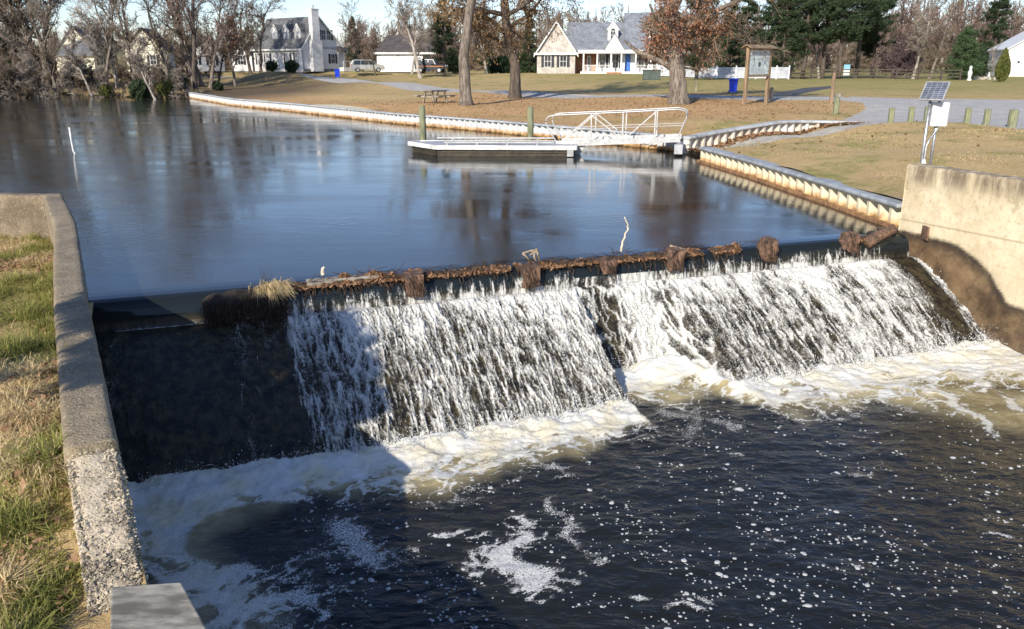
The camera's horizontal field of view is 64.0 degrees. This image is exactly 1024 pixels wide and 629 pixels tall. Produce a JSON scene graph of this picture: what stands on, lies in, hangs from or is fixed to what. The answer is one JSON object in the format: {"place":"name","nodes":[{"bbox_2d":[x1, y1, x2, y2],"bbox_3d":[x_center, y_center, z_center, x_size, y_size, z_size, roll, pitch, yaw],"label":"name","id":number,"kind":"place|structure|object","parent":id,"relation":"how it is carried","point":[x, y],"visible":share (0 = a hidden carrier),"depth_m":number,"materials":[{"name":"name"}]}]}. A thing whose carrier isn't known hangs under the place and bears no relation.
{"place":"outdoors","nodes":[
{"label":"outdoors","id":0,"kind":"place"},
{"bbox_2d":[0,94,884,293],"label":"pond water","id":1,"kind":"structure","parent":0,"point":[164,193],"depth_m":21.09,"materials":[{"name":"blue liquid"}]},
{"bbox_2d":[0,63,29,98],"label":"bare shrub","id":2,"kind":"object","parent":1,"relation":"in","point":[10,72],"visible":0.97,"depth_m":81.37,"materials":[{"name":"brown plant"}]},
{"bbox_2d":[0,0,50,92],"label":"bare tree","id":3,"kind":"object","parent":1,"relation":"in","point":[31,32],"visible":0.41,"depth_m":92.33,"materials":[{"name":"brown plant"}]},
{"bbox_2d":[0,22,59,94],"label":"bare tree","id":4,"kind":"object","parent":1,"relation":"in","point":[21,48],"visible":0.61,"depth_m":89.97,"materials":[{"name":"brown plant"}]},
{"bbox_2d":[9,0,84,93],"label":"bare tree","id":5,"kind":"object","parent":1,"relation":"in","point":[54,5],"visible":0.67,"depth_m":92.16,"materials":[{"name":"brown plant"}]},
{"bbox_2d":[117,35,155,98],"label":"bare tree","id":6,"kind":"object","parent":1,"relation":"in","point":[136,62],"visible":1,"depth_m":79.77,"materials":[{"name":"brown plant"}]},
{"bbox_2d":[128,78,151,98],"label":"bank shrub","id":7,"kind":"object","parent":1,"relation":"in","point":[138,89],"visible":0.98,"depth_m":80.90,"materials":[{"name":"green plant"}]},
{"bbox_2d":[168,65,190,98],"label":"bare shrub","id":8,"kind":"object","parent":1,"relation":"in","point":[179,83],"visible":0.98,"depth_m":82.88,"materials":[{"name":"brown plant"}]},
{"bbox_2d":[408,137,576,156],"bbox_3d":[-0.810,-6.289,30.906,6.445,0.625,2.190,1,17,2],"label":"floating dock","id":9,"kind":"object","parent":1,"relation":"on","point":[495,148],"visible":0.93,"depth_m":29.98,"materials":[{"name":"metal"}]},
{"bbox_2d":[545,107,688,153],"bbox_3d":[3.941,-6.909,30.892,5.227,1.761,1.426,4,17,12],"label":"gangway","id":10,"kind":"object","parent":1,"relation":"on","point":[581,142],"visible":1,"depth_m":30.50,"materials":[{"name":"metal"}]},
{"bbox_2d":[0,66,1023,628],"bbox_3d":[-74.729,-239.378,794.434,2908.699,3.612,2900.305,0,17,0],"label":"ground","id":11,"kind":"structure","parent":0,"point":[848,168],"depth_m":44.92,"materials":[{"name":"beige plant"}]},
{"bbox_2d":[0,0,43,93],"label":"bare tree","id":12,"kind":"object","parent":11,"relation":"on","point":[16,29],"visible":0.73,"depth_m":91.59,"materials":[{"name":"brown plant"}]},
{"bbox_2d":[0,50,48,98],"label":"bare shrub","id":13,"kind":"object","parent":11,"relation":"on","point":[28,79],"visible":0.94,"depth_m":82.31,"materials":[{"name":"brown plant"}]},
{"bbox_2d":[0,237,78,621],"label":"fallen leaves","id":14,"kind":"object","parent":11,"relation":"on","point":[73,557],"visible":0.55,"depth_m":6.72,"materials":[{"name":"brown plant"}]},
{"bbox_2d":[23,0,63,93],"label":"bare tree","id":15,"kind":"object","parent":11,"relation":"on","point":[43,52],"visible":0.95,"depth_m":89.29,"materials":[{"name":"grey plant"}]},
{"bbox_2d":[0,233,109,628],"bbox_3d":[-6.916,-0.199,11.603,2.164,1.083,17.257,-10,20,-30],"label":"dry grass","id":16,"kind":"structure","parent":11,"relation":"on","point":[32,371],"depth_m":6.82,"materials":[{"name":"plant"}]},
{"bbox_2d":[0,230,120,628],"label":"green grass","id":17,"kind":"structure","parent":11,"relation":"on","point":[13,344],"depth_m":5.93,"materials":[{"name":"green plant"}]},
{"bbox_2d":[41,55,82,98],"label":"bare shrub","id":18,"kind":"object","parent":11,"relation":"on","point":[64,79],"visible":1,"depth_m":82.57,"materials":[{"name":"brown plant"}]},
{"bbox_2d":[55,18,93,96],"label":"bare tree","id":19,"kind":"object","parent":11,"relation":"on","point":[79,63],"visible":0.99,"depth_m":86.85,"materials":[{"name":"brown plant"}]},
{"bbox_2d":[0,193,149,617],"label":"concrete wall","id":20,"kind":"structure","parent":11,"relation":"on","point":[103,527],"depth_m":6.50,"materials":[{"name":"concrete"}]},
{"bbox_2d":[56,35,127,70],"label":"gabled house","id":21,"kind":"structure","parent":11,"relation":"on","point":[81,47],"depth_m":120.41,"materials":[{"name":"beige"}]},
{"bbox_2d":[66,0,128,89],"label":"bare tree","id":22,"kind":"object","parent":11,"relation":"on","point":[85,30],"visible":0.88,"depth_m":87.33,"materials":[{"name":"brown plant"}]},
{"bbox_2d":[76,0,129,82],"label":"bare tree","id":23,"kind":"object","parent":11,"relation":"on","point":[108,53],"visible":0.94,"depth_m":88.42,"materials":[{"name":"grey plant"}]},
{"bbox_2d":[91,63,118,97],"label":"bare shrub","id":24,"kind":"object","parent":11,"relation":"on","point":[97,72],"visible":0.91,"depth_m":85.48,"materials":[{"name":"brown plant"}]},
{"bbox_2d":[26,84,210,98],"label":"bank brush","id":25,"kind":"object","parent":11,"relation":"on","point":[157,96],"visible":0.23,"depth_m":89.93,"materials":[{"name":"plant"}]},
{"bbox_2d":[103,0,158,74],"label":"bare tree","id":26,"kind":"object","parent":11,"relation":"on","point":[130,35],"visible":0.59,"depth_m":95.64,"materials":[{"name":"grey plant"}]},
{"bbox_2d":[121,28,175,70],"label":"gabled house","id":27,"kind":"structure","parent":11,"relation":"on","point":[150,59],"depth_m":122.30,"materials":[{"name":"beige"}]},
{"bbox_2d":[137,61,173,88],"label":"bare shrub","id":28,"kind":"object","parent":11,"relation":"on","point":[160,76],"visible":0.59,"depth_m":84.81,"materials":[{"name":"brown plant"}]},
{"bbox_2d":[110,583,205,628],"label":"concrete slab","id":29,"kind":"structure","parent":11,"relation":"on","point":[163,606],"depth_m":4.97,"materials":[{"name":"grey concrete"}]},
{"bbox_2d":[133,0,187,80],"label":"bare tree","id":30,"kind":"object","parent":11,"relation":"on","point":[154,36],"visible":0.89,"depth_m":91.89,"materials":[{"name":"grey plant"}]},
{"bbox_2d":[136,0,215,86],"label":"bare tree","id":31,"kind":"object","parent":11,"relation":"on","point":[188,63],"visible":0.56,"depth_m":94.16,"materials":[{"name":"grey plant"}]},
{"bbox_2d":[150,0,204,85],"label":"bare tree","id":32,"kind":"object","parent":11,"relation":"on","point":[200,81],"visible":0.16,"depth_m":96.99,"materials":[{"name":"grey plant"}]},
{"bbox_2d":[159,0,204,85],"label":"bare tree","id":33,"kind":"object","parent":11,"relation":"on","point":[182,55],"visible":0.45,"depth_m":95.67,"materials":[{"name":"grey plant"}]},
{"bbox_2d":[157,0,237,91],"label":"bare tree","id":34,"kind":"object","parent":11,"relation":"on","point":[191,26],"visible":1,"depth_m":88.54,"materials":[{"name":"brown plant"}]},
{"bbox_2d":[173,0,233,87],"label":"bare tree","id":35,"kind":"object","parent":11,"relation":"on","point":[214,56],"visible":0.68,"depth_m":94.65,"materials":[{"name":"grey plant"}]},
{"bbox_2d":[183,39,225,70],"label":"gabled house","id":36,"kind":"structure","parent":11,"relation":"on","point":[202,64],"depth_m":122.45,"materials":[{"name":"white"}]},
{"bbox_2d":[197,0,256,80],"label":"bare tree","id":37,"kind":"object","parent":11,"relation":"on","point":[231,44],"visible":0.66,"depth_m":99.21,"materials":[{"name":"brown plant"}]},
{"bbox_2d":[212,0,249,85],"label":"bare tree","id":38,"kind":"object","parent":11,"relation":"on","point":[241,48],"visible":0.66,"depth_m":98.88,"materials":[{"name":"grey plant"}]},
{"bbox_2d":[231,44,254,70],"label":"gabled house","id":39,"kind":"structure","parent":11,"relation":"on","point":[239,66],"depth_m":122.40,"materials":[{"name":"white"}]},
{"bbox_2d":[226,0,263,74],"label":"bare tree","id":40,"kind":"object","parent":11,"relation":"on","point":[246,30],"visible":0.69,"depth_m":111.62,"materials":[{"name":"brown plant"}]},
{"bbox_2d":[234,0,288,72],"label":"bare tree","id":41,"kind":"object","parent":11,"relation":"on","point":[260,16],"visible":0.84,"depth_m":113.53,"materials":[{"name":"brown plant"}]},
{"bbox_2d":[250,5,354,71],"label":"cape house","id":42,"kind":"structure","parent":11,"relation":"on","point":[310,42],"depth_m":117.42,"materials":[{"name":"white"}]},
{"bbox_2d":[337,0,366,58],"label":"bare tree","id":43,"kind":"object","parent":11,"relation":"on","point":[348,29],"visible":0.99,"depth_m":124.72,"materials":[{"name":"brown plant"}]},
{"bbox_2d":[350,59,384,71],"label":"minivan","id":44,"kind":"object","parent":11,"relation":"on","point":[357,65],"visible":0.97,"depth_m":115.84,"materials":[{"name":"silver metal"}]},
{"bbox_2d":[360,17,381,75],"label":"bare tree","id":45,"kind":"object","parent":11,"relation":"on","point":[372,42],"visible":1,"depth_m":109.48,"materials":[{"name":"brown plant"}]},
{"bbox_2d":[383,0,430,77],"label":"bare tree","id":46,"kind":"object","parent":11,"relation":"on","point":[404,15],"visible":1,"depth_m":103.23,"materials":[{"name":"brown plant"}]},
{"bbox_2d":[373,28,442,71],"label":"garage","id":47,"kind":"structure","parent":11,"relation":"on","point":[393,55],"depth_m":120.82,"materials":[{"name":"white"}]},
{"bbox_2d":[381,56,396,71],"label":"garage door","id":48,"kind":"structure","parent":47,"relation":"in","point":[390,62],"depth_m":120.82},
{"bbox_2d":[406,3,434,73],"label":"bare tree","id":49,"kind":"object","parent":11,"relation":"on","point":[418,45],"visible":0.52,"depth_m":112.86,"materials":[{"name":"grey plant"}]},
{"bbox_2d":[414,59,447,72],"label":"dark suv","id":50,"kind":"object","parent":11,"relation":"on","point":[424,64],"visible":0.85,"depth_m":105.53,"materials":[{"name":"black paint"}]},
{"bbox_2d":[186,92,684,151],"bbox_3d":[-14.355,-14.244,57.874,2.285,1.210,69.291,-12,20,-34],"label":"bulkhead","id":51,"kind":"object","parent":11,"relation":"on","point":[497,126],"visible":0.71,"depth_m":43.94,"materials":[{"name":"white plastic"}]},
{"bbox_2d":[422,0,460,74],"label":"pine tree","id":52,"kind":"object","parent":11,"relation":"on","point":[440,46],"visible":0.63,"depth_m":112.39,"materials":[{"name":"green plant"}]},
{"bbox_2d":[458,0,475,105],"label":"park tree","id":53,"kind":"object","parent":11,"relation":"on","point":[465,98],"visible":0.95,"depth_m":48.97,"materials":[{"name":"brown plant"}]},
{"bbox_2d":[413,0,588,98],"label":"oak tree","id":54,"kind":"object","parent":11,"relation":"on","point":[483,13],"visible":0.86,"depth_m":55.77,"materials":[{"name":"brown plant"}]},
{"bbox_2d":[40,35,995,73],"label":"undergrowth","id":55,"kind":"object","parent":11,"relation":"on","point":[926,64],"visible":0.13,"depth_m":147.32,"materials":[{"name":"brown plant"}]},
{"bbox_2d":[24,0,1023,72],"bbox_3d":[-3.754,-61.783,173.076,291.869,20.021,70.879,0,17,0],"label":"woods","id":56,"kind":"object","parent":11,"relation":"on","point":[905,26],"visible":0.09,"depth_m":160.84,"materials":[{"name":"brown plant"}]},
{"bbox_2d":[518,16,538,72],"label":"pine tree","id":57,"kind":"object","parent":11,"relation":"on","point":[530,53],"visible":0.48,"depth_m":120.04,"materials":[{"name":"green plant"}]},
{"bbox_2d":[534,12,689,74],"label":"porch house","id":58,"kind":"structure","parent":11,"relation":"on","point":[593,48],"depth_m":108.28,"materials":[{"name":"beige"}]},
{"bbox_2d":[311,92,1022,152],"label":"lawn leaves","id":59,"kind":"object","parent":11,"relation":"on","point":[665,113],"visible":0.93,"depth_m":46.68,"materials":[{"name":"brown plant"}]},
{"bbox_2d":[681,0,726,79],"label":"pine tree","id":60,"kind":"object","parent":11,"relation":"on","point":[692,60],"visible":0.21,"depth_m":87.72,"materials":[{"name":"green plant"}]},
{"bbox_2d":[624,0,800,104],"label":"oak tree","id":61,"kind":"object","parent":11,"relation":"on","point":[670,44],"visible":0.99,"depth_m":48.43,"materials":[{"name":"brown plant"}]},
{"bbox_2d":[656,64,789,78],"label":"vinyl fence","id":62,"kind":"object","parent":11,"relation":"on","point":[781,72],"visible":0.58,"depth_m":97.96,"materials":[{"name":"white plastic"}]},
{"bbox_2d":[711,0,743,71],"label":"pine tree","id":63,"kind":"object","parent":11,"relation":"on","point":[730,49],"visible":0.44,"depth_m":104.52,"materials":[{"name":"green plant"}]},
{"bbox_2d":[724,0,762,75],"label":"pine tree","id":64,"kind":"object","parent":11,"relation":"on","point":[753,8],"visible":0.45,"depth_m":103.48,"materials":[{"name":"green plant"}]},
{"bbox_2d":[741,44,777,103],"bbox_3d":[14.611,-14.175,48.739,2.922,3.550,0.680,-15,22,-40],"label":"notice board","id":65,"kind":"object","parent":11,"relation":"on","point":[756,65],"visible":0.79,"depth_m":48.34,"materials":[{"name":"beige wood"}]},
{"bbox_2d":[749,0,785,56],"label":"pine tree","id":66,"kind":"object","parent":11,"relation":"on","point":[768,15],"visible":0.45,"depth_m":101.84,"materials":[{"name":"green plant"}]},
{"bbox_2d":[683,120,857,156],"bbox_3d":[10.457,-7.173,33.782,9.278,1.485,1.457,-8,19,-26],"label":"bulkhead","id":67,"kind":"object","parent":11,"relation":"on","point":[708,138],"visible":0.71,"depth_m":33.18,"materials":[{"name":"white plastic"}]},
{"bbox_2d":[766,0,807,78],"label":"pine tree","id":68,"kind":"object","parent":11,"relation":"on","point":[792,11],"visible":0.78,"depth_m":98.83,"materials":[{"name":"green plant"}]},
{"bbox_2d":[718,123,878,147],"bbox_3d":[11.058,-7.221,33.227,8.969,0.874,1.692,-8,19,-26],"label":"boat ramp","id":69,"kind":"object","parent":11,"relation":"on","point":[821,132],"visible":0.7,"depth_m":33.58,"materials":[{"name":"concrete"}]},
{"bbox_2d":[685,120,868,150],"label":"ramp leaves","id":70,"kind":"object","parent":69,"relation":"on","point":[729,141],"visible":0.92,"depth_m":33.57,"materials":[{"name":"brown plant"}]},
{"bbox_2d":[696,147,902,226],"bbox_3d":[7.409,-3.506,22.701,0.615,1.110,12.400,-2,17,-6],"label":"bulkhead","id":71,"kind":"object","parent":11,"relation":"on","point":[881,209],"visible":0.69,"depth_m":20.50,"materials":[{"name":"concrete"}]},
{"bbox_2d":[782,0,838,78],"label":"pine tree","id":72,"kind":"object","parent":11,"relation":"on","point":[811,16],"visible":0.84,"depth_m":98.08,"materials":[{"name":"green plant"}]},
{"bbox_2d":[802,0,869,78],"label":"pine tree","id":73,"kind":"object","parent":11,"relation":"on","point":[830,38],"visible":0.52,"depth_m":99.51,"materials":[{"name":"green plant"}]},
{"bbox_2d":[812,0,888,78],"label":"pine tree","id":74,"kind":"object","parent":11,"relation":"on","point":[852,33],"visible":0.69,"depth_m":98.73,"materials":[{"name":"green plant"}]},
{"bbox_2d":[689,124,1023,179],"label":"lawn straw","id":75,"kind":"object","parent":11,"relation":"on","point":[1016,130],"visible":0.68,"depth_m":27.42,"materials":[{"name":"beige plant"}]},
{"bbox_2d":[692,126,1023,180],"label":"lawn grass","id":76,"kind":"structure","parent":11,"relation":"on","point":[759,144],"depth_m":27.12,"materials":[{"name":"plant"}]},
{"bbox_2d":[841,0,896,77],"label":"pine tree","id":77,"kind":"object","parent":11,"relation":"on","point":[874,31],"visible":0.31,"depth_m":104.02,"materials":[{"name":"green plant"}]},
{"bbox_2d":[789,68,961,79],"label":"split rail fence","id":78,"kind":"object","parent":11,"relation":"on","point":[895,75],"visible":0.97,"depth_m":98.58,"materials":[{"name":"brown wood"}]},
{"bbox_2d":[853,0,901,77],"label":"pine tree","id":79,"kind":"object","parent":11,"relation":"on","point":[868,46],"visible":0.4,"depth_m":106.76,"materials":[{"name":"green plant"}]},
{"bbox_2d":[871,29,923,78],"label":"bare tree","id":80,"kind":"object","parent":11,"relation":"on","point":[899,57],"visible":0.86,"depth_m":104.20,"materials":[{"name":"brown plant"}]},
{"bbox_2d":[906,0,952,78],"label":"bare tree","id":81,"kind":"object","parent":11,"relation":"on","point":[923,26],"visible":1,"depth_m":97.11,"materials":[{"name":"brown plant"}]},
{"bbox_2d":[843,97,1023,128],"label":"parking area","id":82,"kind":"object","parent":11,"relation":"on","point":[876,111],"visible":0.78,"depth_m":43.16,"materials":[{"name":"asphalt"}]},
{"bbox_2d":[919,81,950,163],"bbox_3d":[8.332,-3.433,16.341,0.498,2.332,0.508,14,22,38],"label":"solar gauge station","id":83,"kind":"object","parent":11,"relation":"on","point":[937,115],"visible":0.91,"depth_m":16.11,"materials":[{"name":"metal"}]},
{"bbox_2d":[911,0,966,78],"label":"bare tree","id":84,"kind":"object","parent":11,"relation":"on","point":[944,38],"visible":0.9,"depth_m":100.26,"materials":[{"name":"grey plant"}]},
{"bbox_2d":[898,163,1023,354],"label":"concrete wall","id":85,"kind":"structure","parent":11,"relation":"on","point":[962,230],"depth_m":14.90,"materials":[{"name":"beige concrete"}]},
{"bbox_2d":[938,25,986,79],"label":"spruce tree","id":86,"kind":"object","parent":11,"relation":"on","point":[966,47],"visible":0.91,"depth_m":95.38,"materials":[{"name":"green plant"}]},
{"bbox_2d":[973,0,1014,55],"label":"pine tree","id":87,"kind":"object","parent":11,"relation":"on","point":[996,24],"visible":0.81,"depth_m":140.96,"materials":[{"name":"green plant"}]},
{"bbox_2d":[994,48,1010,81],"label":"cone shrub","id":88,"kind":"object","parent":11,"relation":"on","point":[1002,71],"visible":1,"depth_m":82.85,"materials":[{"name":"green plant"}]},
{"bbox_2d":[986,31,1023,76],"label":"white barn","id":89,"kind":"structure","parent":11,"relation":"on","point":[1014,45],"depth_m":112.34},
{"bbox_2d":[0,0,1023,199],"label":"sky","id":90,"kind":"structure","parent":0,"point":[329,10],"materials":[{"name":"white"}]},
{"bbox_2d":[205,72,851,99],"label":"road","id":91,"kind":"structure","parent":0,"point":[410,86],"depth_m":61.88,"materials":[{"name":"grey asphalt"}]},
{"bbox_2d":[128,339,1023,628],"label":"pool water","id":92,"kind":"structure","parent":0,"point":[240,549],"depth_m":9.19,"materials":[{"name":"blue liquid"}]},
{"bbox_2d":[276,410,1023,628],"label":"foam bubbles","id":93,"kind":"object","parent":92,"relation":"on","point":[682,560],"visible":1,"depth_m":8.42,"materials":[{"name":"white liquid"}]},
{"bbox_2d":[773,86,830,96],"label":"driveway","id":94,"kind":"structure","parent":0,"point":[797,92],"depth_m":66.14,"materials":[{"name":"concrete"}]},
{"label":"concrete dam","id":95,"kind":"object","parent":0,"visible":0},
{"bbox_2d":[200,271,297,328],"bbox_3d":[-3.853,-0.107,12.126,1.445,1.112,0.773,-6,18,-19],"label":"root clump","id":96,"kind":"object","parent":95,"relation":"on","point":[265,302],"visible":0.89,"depth_m":12.01,"materials":[{"name":"brown plant"}]},
{"bbox_2d":[402,268,426,301],"bbox_3d":[-1.550,-0.416,12.963,0.379,0.568,0.391,-6,18,-19],"label":"dam post","id":97,"kind":"object","parent":95,"relation":"on","point":[414,283],"visible":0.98,"depth_m":12.83,"materials":[{"name":"brown wood"}]},
{"bbox_2d":[518,261,540,293],"bbox_3d":[0.288,-0.570,13.611,0.342,0.549,0.401,-6,18,-19],"label":"dam post","id":98,"kind":"object","parent":95,"relation":"on","point":[531,276],"visible":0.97,"depth_m":13.48,"materials":[{"name":"brown wood"}]},
{"bbox_2d":[87,231,987,482],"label":"waterfall","id":99,"kind":"structure","parent":95,"relation":"on","point":[180,396],"depth_m":12.32,"materials":[{"name":"liquid"}]},
{"bbox_2d":[110,253,1005,491],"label":"spray droplets","id":100,"kind":"object","parent":99,"relation":"on","point":[622,399],"visible":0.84,"depth_m":12.84,"materials":[{"name":"white liquid"}]},
{"bbox_2d":[252,235,867,302],"bbox_3d":[1.583,-0.887,14.107,11.586,0.593,0.465,-6,18,-18],"label":"matted debris","id":101,"kind":"object","parent":95,"relation":"on","point":[344,287],"visible":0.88,"depth_m":13.49,"materials":[{"name":"brown plant"}]},
{"bbox_2d":[306,274,377,285],"bbox_3d":[-2.627,-0.539,12.713,1.100,0.080,0.160,-6,18,-19],"label":"driftwood plank","id":102,"kind":"object","parent":101,"relation":"on","point":[331,280],"visible":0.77,"depth_m":12.61,"materials":[{"name":"grey wood"}]},
{"bbox_2d":[600,256,617,282],"bbox_3d":[1.643,-0.760,14.040,0.266,0.444,0.396,-6,18,-19],"label":"dam post","id":103,"kind":"object","parent":95,"relation":"on","point":[609,266],"visible":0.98,"depth_m":13.92,"materials":[{"name":"brown wood"}]},
{"bbox_2d":[665,246,686,277],"bbox_3d":[2.870,-0.921,14.437,0.341,0.509,0.379,-6,18,-19],"label":"dam post","id":104,"kind":"object","parent":95,"relation":"on","point":[675,257],"visible":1,"depth_m":14.30,"materials":[{"name":"brown wood"}]},
{"bbox_2d":[756,236,779,269],"bbox_3d":[4.706,-1.117,15.056,0.320,0.602,0.391,-6,18,-19],"label":"dam post","id":105,"kind":"object","parent":95,"relation":"on","point":[767,247],"visible":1,"depth_m":14.94,"materials":[{"name":"brown wood"}]},
{"bbox_2d":[839,231,860,260],"bbox_3d":[6.449,-1.303,15.636,0.272,0.575,0.377,-6,18,-19],"label":"dam post","id":106,"kind":"object","parent":95,"relation":"on","point":[849,241],"visible":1,"depth_m":15.54,"materials":[{"name":"brown wood"}]},
{"bbox_2d":[863,224,898,248],"bbox_3d":[7.123,-1.520,15.878,0.714,0.445,0.267,-6,18,-19],"label":"driftwood log","id":107,"kind":"object","parent":95,"relation":"on","point":[873,238],"visible":1,"depth_m":15.78,"materials":[{"name":"brown wood"}]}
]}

